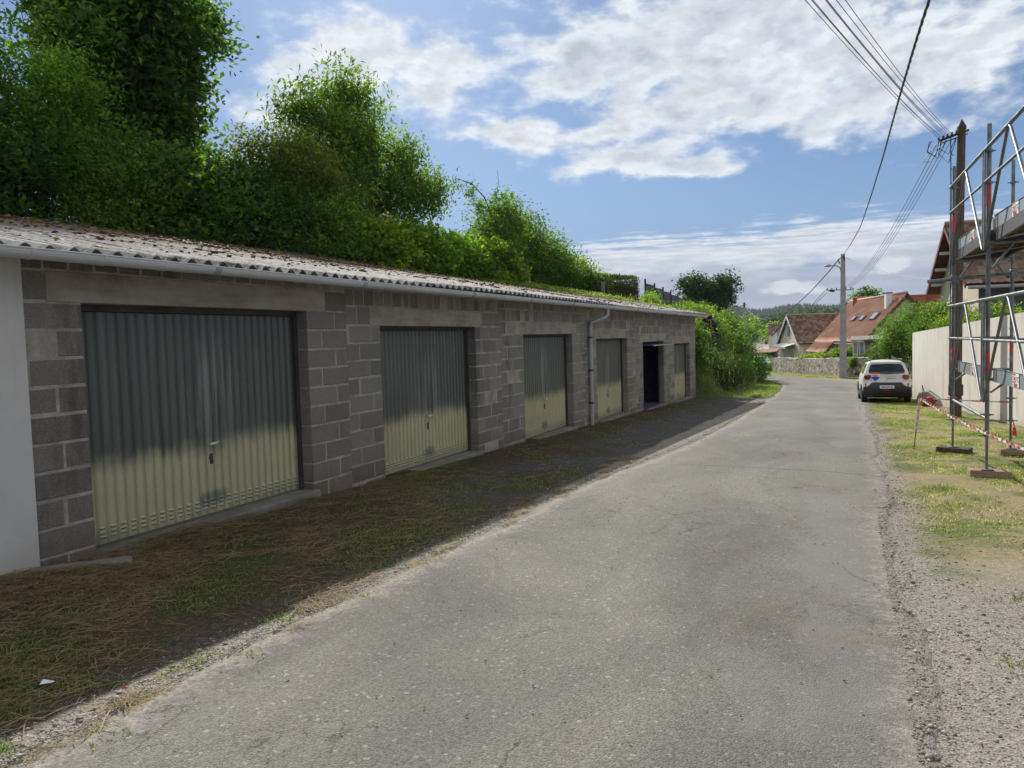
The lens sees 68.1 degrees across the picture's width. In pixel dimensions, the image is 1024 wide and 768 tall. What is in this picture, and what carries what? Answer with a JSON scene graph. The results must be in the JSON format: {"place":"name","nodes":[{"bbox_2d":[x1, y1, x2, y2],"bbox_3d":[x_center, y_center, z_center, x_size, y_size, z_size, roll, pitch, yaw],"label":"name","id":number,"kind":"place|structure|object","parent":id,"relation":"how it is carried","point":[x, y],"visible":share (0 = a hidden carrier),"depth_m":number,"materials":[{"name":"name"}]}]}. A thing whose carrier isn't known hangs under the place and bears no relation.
{"place":"outdoors","nodes":[
{"label":"outdoors","id":0,"kind":"place"},
{"bbox_2d":[24,373,945,767],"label":"road","id":1,"kind":"structure","parent":0,"point":[726,561],"depth_m":3.87,"materials":[{"name":"grey asphalt"}]},
{"bbox_2d":[43,432,921,767],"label":"road grit","id":2,"kind":"object","parent":1,"relation":"on","point":[547,626],"visible":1,"depth_m":3.87,"materials":[{"name":"gravel"}]},
{"bbox_2d":[0,348,1023,767],"bbox_3d":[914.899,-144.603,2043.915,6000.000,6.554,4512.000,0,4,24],"label":"ground","id":3,"kind":"structure","parent":0,"point":[998,568],"depth_m":5.46,"materials":[{"name":"brown soil"}]},
{"bbox_2d":[0,257,40,579],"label":"rendered building","id":4,"kind":"structure","parent":3,"relation":"on","point":[19,543],"depth_m":5.43,"materials":[{"name":"white paint"}]},
{"bbox_2d":[0,85,112,222],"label":"shrub","id":5,"kind":"object","parent":3,"relation":"on","point":[15,152],"visible":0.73,"depth_m":11.32,"materials":[{"name":"green plant"}]},
{"bbox_2d":[0,0,148,228],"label":"broadleaf tree","id":6,"kind":"object","parent":3,"relation":"on","point":[45,82],"visible":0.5,"depth_m":12.22,"materials":[{"name":"green plant"}]},
{"bbox_2d":[26,556,132,579],"bbox_3d":[-3.165,1.356,5.553,0.680,0.080,0.120,-3,6,-23],"label":"concrete kerb piece","id":7,"kind":"object","parent":3,"relation":"on","point":[122,559],"visible":0.4,"depth_m":5.55,"materials":[{"name":"grey concrete"}]},
{"bbox_2d":[4,81,226,240],"bbox_3d":[-7.009,-3.393,13.228,3.054,3.394,4.474,0,4,24],"label":"shrub","id":8,"kind":"object","parent":3,"relation":"on","point":[108,214],"visible":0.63,"depth_m":12.69,"materials":[{"name":"green plant"}]},
{"bbox_2d":[1,0,259,226],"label":"maple tree","id":9,"kind":"object","parent":3,"relation":"on","point":[149,50],"visible":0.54,"depth_m":14.87,"materials":[{"name":"green plant"}]},
{"bbox_2d":[98,116,291,250],"bbox_3d":[-6.260,-3.353,14.946,2.919,3.426,4.272,0,4,24],"label":"shrub","id":10,"kind":"object","parent":3,"relation":"on","point":[209,223],"visible":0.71,"depth_m":14.32,"materials":[{"name":"green plant"}]},
{"bbox_2d":[217,147,341,256],"bbox_3d":[-5.378,-3.517,16.789,2.976,3.118,4.144,0,4,24],"label":"shrub","id":11,"kind":"object","parent":3,"relation":"on","point":[285,241],"visible":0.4,"depth_m":16.36,"materials":[{"name":"green plant"}]},
{"bbox_2d":[210,112,378,239],"bbox_3d":[-5.039,-4.335,18.074,2.472,4.007,5.219,0,4,24],"label":"copper shrub","id":12,"kind":"object","parent":3,"relation":"on","point":[287,159],"visible":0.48,"depth_m":17.20,"materials":[{"name":"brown plant"}]},
{"bbox_2d":[272,164,389,265],"bbox_3d":[-4.458,-3.858,18.425,2.921,3.506,3.984,0,4,24],"label":"shrub","id":13,"kind":"object","parent":3,"relation":"on","point":[343,224],"visible":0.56,"depth_m":17.84,"materials":[{"name":"green plant"}]},
{"bbox_2d":[0,215,707,565],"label":"garage building","id":14,"kind":"structure","parent":3,"relation":"on","point":[170,389],"depth_m":8.06,"materials":[{"name":"concrete"}]},
{"bbox_2d":[81,312,298,548],"bbox_3d":[-2.931,0.307,7.265,0.097,1.940,2.585,0,4,24],"label":"garage door","id":15,"kind":"structure","parent":14,"relation":"in","point":[191,417],"depth_m":7.04,"materials":[{"name":"paint"}]},
{"bbox_2d":[0,214,700,312],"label":"moss","id":16,"kind":"object","parent":14,"relation":"on","point":[151,234],"visible":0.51,"depth_m":11.64,"materials":[{"name":"green plant"}]},
{"bbox_2d":[380,331,467,474],"bbox_3d":[-1.249,0.198,11.023,0.097,1.940,2.585,0,4,24],"label":"garage door","id":17,"kind":"structure","parent":14,"relation":"in","point":[424,372],"depth_m":10.96,"materials":[{"name":"paint"}]},
{"bbox_2d":[523,337,565,438],"bbox_3d":[0.640,0.034,15.243,0.097,1.940,2.585,0,4,24],"label":"garage door","id":18,"kind":"structure","parent":14,"relation":"in","point":[544,362],"depth_m":15.30,"materials":[{"name":"paint"}]},
{"bbox_2d":[476,276,674,307],"bbox_3d":[2.449,-3.530,29.688,3.753,1.467,15.116,1,4,37],"label":"creeper","id":19,"kind":"object","parent":14,"relation":"on","point":[552,287],"visible":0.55,"depth_m":28.64,"materials":[{"name":"green plant"}]},
{"bbox_2d":[596,340,621,419],"bbox_3d":[2.434,-0.126,19.249,0.097,1.940,2.585,0,4,24],"label":"garage door","id":20,"kind":"structure","parent":14,"relation":"in","point":[608,352],"depth_m":19.38,"materials":[{"name":"paint"}]},
{"bbox_2d":[643,343,673,402],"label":"garage door","id":21,"kind":"structure","parent":14,"relation":"in","point":[650,344],"depth_m":24.25,"materials":[{"name":"grey metal"}]},
{"bbox_2d":[674,344,684,399],"bbox_3d":[5.943,-0.425,27.088,0.097,1.940,2.585,0,4,24],"label":"garage door","id":22,"kind":"structure","parent":14,"relation":"in","point":[679,353],"depth_m":27.40,"materials":[{"name":"paint"}]},
{"bbox_2d":[245,44,471,224],"bbox_3d":[-3.875,-6.101,22.786,4.024,6.665,9.209,0,4,24],"label":"walnut tree","id":23,"kind":"object","parent":3,"relation":"on","point":[358,138],"visible":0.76,"depth_m":21.13,"materials":[{"name":"green plant"}]},
{"bbox_2d":[0,399,742,767],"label":"hay","id":24,"kind":"object","parent":3,"relation":"on","point":[142,563],"visible":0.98,"depth_m":5.32},
{"bbox_2d":[0,397,748,755],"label":"grass","id":25,"kind":"structure","parent":3,"relation":"on","point":[220,585],"depth_m":5.24,"materials":[{"name":"green plant"}]},
{"bbox_2d":[338,209,431,270],"bbox_3d":[-3.591,-3.446,19.964,2.539,2.357,3.681,0,4,24],"label":"vine mound","id":26,"kind":"object","parent":3,"relation":"on","point":[397,247],"visible":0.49,"depth_m":19.49,"materials":[{"name":"green plant"}]},
{"bbox_2d":[381,206,472,276],"bbox_3d":[-2.826,-3.833,21.853,2.726,2.696,3.524,0,4,24],"label":"vine mound","id":27,"kind":"object","parent":3,"relation":"on","point":[444,261],"visible":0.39,"depth_m":21.53,"materials":[{"name":"green plant"}]},
{"bbox_2d":[434,228,502,291],"bbox_3d":[-1.639,-3.824,24.087,3.906,2.239,2.538,-5,5,-42],"label":"vine mound","id":28,"kind":"object","parent":3,"relation":"on","point":[481,265],"visible":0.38,"depth_m":23.68,"materials":[{"name":"green plant"}]},
{"bbox_2d":[470,231,532,284],"bbox_3d":[-0.742,-4.098,26.358,2.576,2.484,3.739,0,4,24],"label":"vine mound","id":29,"kind":"object","parent":3,"relation":"on","point":[512,266],"visible":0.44,"depth_m":26.00,"materials":[{"name":"green plant"}]},
{"bbox_2d":[0,428,1023,757],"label":"weed tufts","id":30,"kind":"object","parent":3,"relation":"on","point":[288,616],"visible":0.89,"depth_m":3.91,"materials":[{"name":"green plant"}]},
{"bbox_2d":[445,172,619,296],"bbox_3d":[1.538,-5.813,33.807,3.785,5.444,17.400,0,4,24],"label":"elder tree","id":31,"kind":"object","parent":3,"relation":"on","point":[552,265],"visible":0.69,"depth_m":30.93,"materials":[{"name":"green plant"}]},
{"bbox_2d":[576,264,640,300],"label":"hedge","id":32,"kind":"object","parent":3,"relation":"on","point":[630,288],"visible":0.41,"depth_m":41.53,"materials":[{"name":"green plant"}]},
{"bbox_2d":[639,288,668,303],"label":"shrub","id":33,"kind":"object","parent":3,"relation":"on","point":[647,296],"visible":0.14,"depth_m":45.78,"materials":[{"name":"green plant"}]},
{"bbox_2d":[644,279,697,308],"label":"panel fence","id":34,"kind":"object","parent":3,"relation":"on","point":[666,297],"visible":0.19,"depth_m":53.36,"materials":[{"name":"grey metal"}]},
{"bbox_2d":[609,293,768,389],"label":"tall seed grass","id":35,"kind":"structure","parent":3,"relation":"on","point":[715,354],"depth_m":38.50,"materials":[{"name":"green plant"}]},
{"bbox_2d":[684,296,706,304],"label":"tree","id":36,"kind":"object","parent":3,"relation":"on","point":[693,300],"visible":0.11,"depth_m":105.39,"materials":[{"name":"green plant"}]},
{"bbox_2d":[668,298,739,357],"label":"shrub","id":37,"kind":"object","parent":3,"relation":"on","point":[720,326],"visible":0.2,"depth_m":40.62,"materials":[{"name":"green plant"}]},
{"bbox_2d":[688,305,719,378],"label":"shrub","id":38,"kind":"object","parent":3,"relation":"on","point":[699,331],"visible":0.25,"depth_m":30.36,"materials":[{"name":"green plant"}]},
{"bbox_2d":[671,265,746,317],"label":"tree","id":39,"kind":"object","parent":3,"relation":"on","point":[720,291],"visible":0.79,"depth_m":105.76,"materials":[{"name":"green plant"}]},
{"bbox_2d":[687,306,733,362],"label":"shrub","id":40,"kind":"object","parent":3,"relation":"on","point":[721,343],"visible":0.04,"depth_m":35.76,"materials":[{"name":"green plant"}]},
{"bbox_2d":[699,309,722,361],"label":"dead branches","id":41,"kind":"object","parent":3,"relation":"on","point":[709,336],"visible":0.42,"depth_m":30.64,"materials":[{"name":"brown wood"}]},
{"bbox_2d":[701,314,720,339],"bbox_3d":[8.446,-2.378,32.157,0.779,1.168,1.929,0,4,19],"label":"torn sheet","id":42,"kind":"object","parent":41,"relation":"hanging from","point":[713,323],"visible":0.78,"depth_m":32.05,"materials":[{"name":"black plastic"}]},
{"bbox_2d":[696,334,732,377],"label":"shrub","id":43,"kind":"object","parent":3,"relation":"on","point":[714,365],"visible":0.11,"depth_m":32.38,"materials":[{"name":"green plant"}]},
{"bbox_2d":[712,359,748,391],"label":"shrub","id":44,"kind":"object","parent":3,"relation":"on","point":[730,378],"visible":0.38,"depth_m":33.21,"materials":[{"name":"green plant"}]},
{"bbox_2d":[695,352,778,396],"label":"bank grass","id":45,"kind":"structure","parent":3,"relation":"on","point":[770,388],"depth_m":32.16,"materials":[{"name":"green plant"}]},
{"bbox_2d":[715,305,762,359],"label":"shrub","id":46,"kind":"object","parent":3,"relation":"on","point":[741,346],"visible":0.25,"depth_m":46.66,"materials":[{"name":"green plant"}]},
{"bbox_2d":[728,312,761,323],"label":"tree","id":47,"kind":"object","parent":3,"relation":"on","point":[750,318],"visible":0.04,"depth_m":313.92,"materials":[{"name":"green plant"}]},
{"bbox_2d":[736,319,766,345],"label":"tree","id":48,"kind":"object","parent":3,"relation":"on","point":[753,331],"visible":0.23,"depth_m":228.57,"materials":[{"name":"green plant"}]},
{"bbox_2d":[736,317,769,342],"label":"tree","id":49,"kind":"object","parent":3,"relation":"on","point":[752,322],"visible":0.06,"depth_m":285.40,"materials":[{"name":"green plant"}]},
{"bbox_2d":[729,349,784,384],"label":"shrub","id":50,"kind":"object","parent":3,"relation":"on","point":[756,364],"visible":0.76,"depth_m":42.75,"materials":[{"name":"green plant"}]},
{"bbox_2d":[751,321,778,341],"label":"tree","id":51,"kind":"object","parent":3,"relation":"on","point":[766,330],"visible":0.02,"depth_m":198.98,"materials":[{"name":"green plant"}]},
{"bbox_2d":[752,348,779,359],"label":"dark shed","id":52,"kind":"structure","parent":3,"relation":"on","point":[774,353],"depth_m":74.48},
{"bbox_2d":[749,310,785,334],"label":"tree","id":53,"kind":"object","parent":3,"relation":"on","point":[773,319],"visible":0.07,"depth_m":303.10,"materials":[{"name":"green plant"}]},
{"bbox_2d":[755,319,783,340],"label":"tree","id":54,"kind":"object","parent":3,"relation":"on","point":[779,321],"visible":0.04,"depth_m":237.10,"materials":[{"name":"green plant"}]},
{"bbox_2d":[767,323,781,348],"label":"distant house","id":55,"kind":"structure","parent":3,"relation":"on","point":[772,327],"depth_m":177.83,"materials":[{"name":"brown tile"}]},
{"bbox_2d":[771,323,782,352],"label":"white sided house","id":56,"kind":"structure","parent":3,"relation":"on","point":[775,334],"depth_m":142.53,"materials":[{"name":"paint"}]},
{"bbox_2d":[756,306,806,323],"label":"tree","id":57,"kind":"object","parent":3,"relation":"on","point":[797,311],"visible":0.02,"depth_m":360.60,"materials":[{"name":"green plant"}]},
{"bbox_2d":[771,313,838,357],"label":"gabled house","id":58,"kind":"structure","parent":3,"relation":"on","point":[801,334],"depth_m":91.19,"materials":[{"name":"brown tile"}]},
{"bbox_2d":[790,348,794,357],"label":"window","id":59,"kind":"structure","parent":58,"relation":"in","point":[792,350],"depth_m":91.34,"materials":[{"name":"grey glass"}]},
{"bbox_2d":[783,305,839,319],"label":"tree","id":60,"kind":"object","parent":3,"relation":"on","point":[828,311],"visible":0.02,"depth_m":275.07,"materials":[{"name":"green plant"}]},
{"bbox_2d":[766,371,858,378],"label":"verge grass","id":61,"kind":"structure","parent":3,"relation":"on","point":[805,375],"depth_m":54.55,"materials":[{"name":"green plant"}]},
{"bbox_2d":[792,349,834,365],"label":"garden shrub","id":62,"kind":"object","parent":3,"relation":"on","point":[820,355],"visible":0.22,"depth_m":58.87,"materials":[{"name":"green plant"}]},
{"bbox_2d":[792,304,838,313],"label":"tree","id":63,"kind":"object","parent":3,"relation":"on","point":[803,310],"visible":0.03,"depth_m":387.32,"materials":[{"name":"green plant"}]},
{"bbox_2d":[824,254,851,377],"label":"utility pole","id":64,"kind":"object","parent":3,"relation":"on","point":[843,357],"visible":0.98,"depth_m":49.23,"materials":[{"name":"concrete"}]},
{"bbox_2d":[746,259,839,319],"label":"overhead cable","id":65,"kind":"object","parent":64,"relation":"attached to","point":[804,297],"visible":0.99,"depth_m":65.16,"materials":[{"name":"black rubber"}]},
{"bbox_2d":[844,0,930,253],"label":"overhead cable","id":66,"kind":"object","parent":64,"relation":"attached to","point":[916,38],"visible":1,"depth_m":11.49,"materials":[{"name":"black rubber"}]},
{"bbox_2d":[773,357,911,378],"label":"stone wall","id":67,"kind":"structure","parent":3,"relation":"on","point":[821,366],"depth_m":55.78,"materials":[{"name":"grey stone"}]},
{"bbox_2d":[847,356,873,368],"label":"ivy","id":68,"kind":"object","parent":67,"relation":"attached to","point":[852,362],"visible":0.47,"depth_m":49.75,"materials":[{"name":"green plant"}]},
{"bbox_2d":[826,345,864,357],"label":"garden shrub","id":69,"kind":"object","parent":3,"relation":"on","point":[837,352],"visible":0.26,"depth_m":56.48,"materials":[{"name":"green plant"}]},
{"bbox_2d":[846,285,884,304],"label":"tree","id":70,"kind":"object","parent":3,"relation":"on","point":[869,293],"visible":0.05,"depth_m":116.36,"materials":[{"name":"green plant"}]},
{"bbox_2d":[806,291,926,355],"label":"pink roof house","id":71,"kind":"structure","parent":3,"relation":"on","point":[863,316],"depth_m":72.31,"materials":[{"name":"red tile"}]},
{"bbox_2d":[851,335,887,356],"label":"garden shed","id":72,"kind":"structure","parent":3,"relation":"on","point":[866,339],"depth_m":53.22,"materials":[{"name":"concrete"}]},
{"bbox_2d":[853,341,857,356],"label":"glazed door","id":73,"kind":"structure","parent":72,"relation":"in","point":[855,343],"depth_m":53.33,"materials":[{"name":"white paint"}]},
{"bbox_2d":[859,341,863,356],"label":"glazed door","id":74,"kind":"structure","parent":72,"relation":"in","point":[861,343],"depth_m":53.16,"materials":[{"name":"white paint"}]},
{"bbox_2d":[854,358,911,401],"bbox_3d":[12.369,-0.176,25.247,1.699,1.437,3.379,0,2,22],"label":"parked car","id":75,"kind":"object","parent":3,"relation":"on","point":[885,378],"visible":1,"depth_m":23.87,"materials":[{"name":"white paint"}]},
{"bbox_2d":[858,297,934,372],"bbox_3d":[19.437,-2.094,37.773,4.444,4.521,3.034,-3,4,-18],"label":"garden shrub","id":76,"kind":"object","parent":3,"relation":"on","point":[892,343],"visible":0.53,"depth_m":37.33,"materials":[{"name":"green plant"}]},
{"bbox_2d":[853,294,939,309],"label":"red roof house","id":77,"kind":"structure","parent":3,"relation":"on","point":[928,298],"depth_m":76.80,"materials":[{"name":"tile"}]},
{"bbox_2d":[891,354,908,371],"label":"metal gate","id":78,"kind":"structure","parent":3,"relation":"on","point":[894,358],"depth_m":28.92,"materials":[{"name":"grey metal"}]},
{"bbox_2d":[913,399,920,448],"bbox_3d":[6.370,0.647,11.907,0.107,0.861,0.040,0,4,24],"label":"marker rod","id":79,"kind":"object","parent":3,"relation":"on","point":[917,416],"visible":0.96,"depth_m":11.88,"materials":[{"name":"metal"}]},
{"bbox_2d":[920,397,1008,402],"bbox_3d":[6.919,0.244,11.550,1.220,0.065,0.009,0,4,31],"label":"barrier tape","id":80,"kind":"object","parent":79,"relation":"attached to","point":[967,400],"visible":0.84,"depth_m":11.52,"materials":[{"name":"red plastic"}]},
{"bbox_2d":[919,397,1023,450],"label":"barrier tape","id":81,"kind":"object","parent":79,"relation":"attached to","point":[979,430],"visible":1,"depth_m":8.96,"materials":[{"name":"red plastic"}]},
{"bbox_2d":[922,389,936,406],"bbox_3d":[12.039,0.368,21.952,0.409,0.670,0.421,-2,3,-8],"label":"sack","id":82,"kind":"object","parent":3,"relation":"on","point":[933,401],"visible":0.65,"depth_m":21.80,"materials":[{"name":"plastic"}]},
{"bbox_2d":[899,296,977,353],"bbox_3d":[18.614,-1.765,33.121,3.177,4.169,2.974,0,4,24],"label":"garden shrub","id":83,"kind":"object","parent":3,"relation":"on","point":[917,324],"visible":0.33,"depth_m":32.92,"materials":[{"name":"green plant"}]},
{"bbox_2d":[923,119,968,417],"bbox_3d":[10.236,-2.544,17.837,0.996,7.221,0.324,-2,3,-3],"label":"utility pole","id":84,"kind":"object","parent":3,"relation":"on","point":[960,132],"visible":0.69,"depth_m":17.71,"materials":[{"name":"wood"}]},
{"bbox_2d":[805,0,936,136],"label":"overhead cable","id":85,"kind":"object","parent":84,"relation":"attached to","point":[864,65],"visible":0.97,"depth_m":10.72,"materials":[{"name":"black rubber"}]},
{"bbox_2d":[811,0,941,137],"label":"overhead cable","id":86,"kind":"object","parent":84,"relation":"attached to","point":[865,61],"visible":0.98,"depth_m":10.10,"materials":[{"name":"black rubber"}]},
{"bbox_2d":[825,0,949,136],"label":"overhead cable","id":87,"kind":"object","parent":84,"relation":"attached to","point":[878,62],"visible":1,"depth_m":10.08,"materials":[{"name":"black rubber"}]},
{"bbox_2d":[841,146,935,287],"bbox_3d":[15.674,-5.873,33.436,0.013,1.738,33.539,0,4,20],"label":"overhead cable","id":88,"kind":"object","parent":84,"relation":"attached to","point":[901,211],"visible":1,"depth_m":22.89,"materials":[{"name":"black rubber"}]},
{"bbox_2d":[837,15,944,136],"bbox_3d":[2.044,-4.298,6.284,0.008,1.121,27.961,1,4,35],"label":"overhead cable","id":89,"kind":"object","parent":84,"relation":"attached to","point":[894,83],"visible":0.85,"depth_m":11.90,"materials":[{"name":"black rubber"}]},
{"bbox_2d":[836,0,948,133],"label":"overhead cable","id":90,"kind":"object","parent":84,"relation":"attached to","point":[884,60],"visible":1,"depth_m":10.25,"materials":[{"name":"black rubber"}]},
{"bbox_2d":[850,142,941,284],"bbox_3d":[15.788,-5.888,33.384,0.013,1.710,33.534,0,4,20],"label":"overhead cable","id":91,"kind":"object","parent":84,"relation":"attached to","point":[904,211],"visible":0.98,"depth_m":23.08,"materials":[{"name":"black rubber"}]},
{"bbox_2d":[845,0,953,135],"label":"overhead cable","id":92,"kind":"object","parent":84,"relation":"attached to","point":[892,63],"visible":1,"depth_m":10.17,"materials":[{"name":"black rubber"}]},
{"bbox_2d":[852,141,946,284],"bbox_3d":[15.901,-5.902,33.332,0.013,1.682,33.529,0,4,20],"label":"overhead cable","id":93,"kind":"object","parent":84,"relation":"attached to","point":[910,206],"visible":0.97,"depth_m":22.61,"materials":[{"name":"black rubber"}]},
{"bbox_2d":[854,143,949,284],"bbox_3d":[16.015,-5.915,33.280,0.013,1.656,33.524,0,4,20],"label":"overhead cable","id":94,"kind":"object","parent":84,"relation":"attached to","point":[916,201],"visible":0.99,"depth_m":22.20,"materials":[{"name":"black rubber"}]},
{"bbox_2d":[921,306,979,329],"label":"garden shrub","id":95,"kind":"object","parent":3,"relation":"on","point":[942,322],"visible":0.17,"depth_m":28.39,"materials":[{"name":"green plant"}]},
{"bbox_2d":[936,445,972,453],"bbox_3d":[6.744,1.005,11.545,0.440,0.085,0.260,3,6,44],"label":"sole board","id":96,"kind":"object","parent":3,"relation":"on","point":[956,450],"visible":0.94,"depth_m":11.46,"materials":[{"name":"brown wood"}]},
{"bbox_2d":[927,105,1023,470],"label":"scaffold","id":97,"kind":"object","parent":96,"relation":"on","point":[984,240],"visible":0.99,"depth_m":9.18,"materials":[{"name":"metal"}]},
{"bbox_2d":[912,312,1023,426],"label":"garden wall","id":98,"kind":"structure","parent":3,"relation":"on","point":[930,362],"depth_m":19.43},
{"bbox_2d":[926,218,1023,316],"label":"brown roof house","id":99,"kind":"structure","parent":3,"relation":"on","point":[974,289],"depth_m":32.96,"materials":[{"name":"tile"}]},
{"bbox_2d":[967,467,1012,477],"bbox_3d":[5.824,1.089,9.240,0.440,0.085,0.220,1,4,21],"label":"sole board","id":100,"kind":"object","parent":3,"relation":"on","point":[977,472],"visible":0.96,"depth_m":9.17,"materials":[{"name":"brown wood"}]},
{"bbox_2d":[963,298,1022,322],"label":"garden shrub","id":101,"kind":"object","parent":3,"relation":"on","point":[994,307],"visible":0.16,"depth_m":22.21,"materials":[{"name":"green plant"}]},
{"bbox_2d":[998,448,1023,455],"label":"sole board","id":102,"kind":"object","parent":3,"relation":"on","point":[1016,451],"visible":0.97,"depth_m":11.17,"materials":[{"name":"brown wood"}]},
{"bbox_2d":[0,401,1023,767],"bbox_3d":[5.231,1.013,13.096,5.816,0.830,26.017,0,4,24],"label":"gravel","id":103,"kind":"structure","parent":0,"point":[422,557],"depth_m":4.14,"materials":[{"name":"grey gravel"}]},
{"bbox_2d":[0,0,1023,310],"label":"sky","id":104,"kind":"structure","parent":0,"point":[669,138],"materials":[{"name":"blue"}]},
{"bbox_2d":[750,342,779,353],"bbox_3d":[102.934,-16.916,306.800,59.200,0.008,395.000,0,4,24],"label":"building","id":105,"kind":"structure","parent":0,"point":[765,346],"depth_m":216.90,"materials":[{"name":"paint"}]},
{"bbox_2d":[867,398,1023,550],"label":"verge grass","id":106,"kind":"structure","parent":0,"point":[938,437],"depth_m":11.09,"materials":[{"name":"green plant"}]},
{"bbox_3d":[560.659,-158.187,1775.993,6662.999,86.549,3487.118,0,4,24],"label":"hills","id":107,"kind":"structure","parent":0,"visible":0},
{"bbox_2d":[723,303,839,322],"bbox_3d":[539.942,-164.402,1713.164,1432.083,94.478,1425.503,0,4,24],"label":"distant forest","id":108,"kind":"object","parent":107,"relation":"on","point":[764,312],"visible":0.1,"depth_m":1775.59,"materials":[{"name":"green plant"}]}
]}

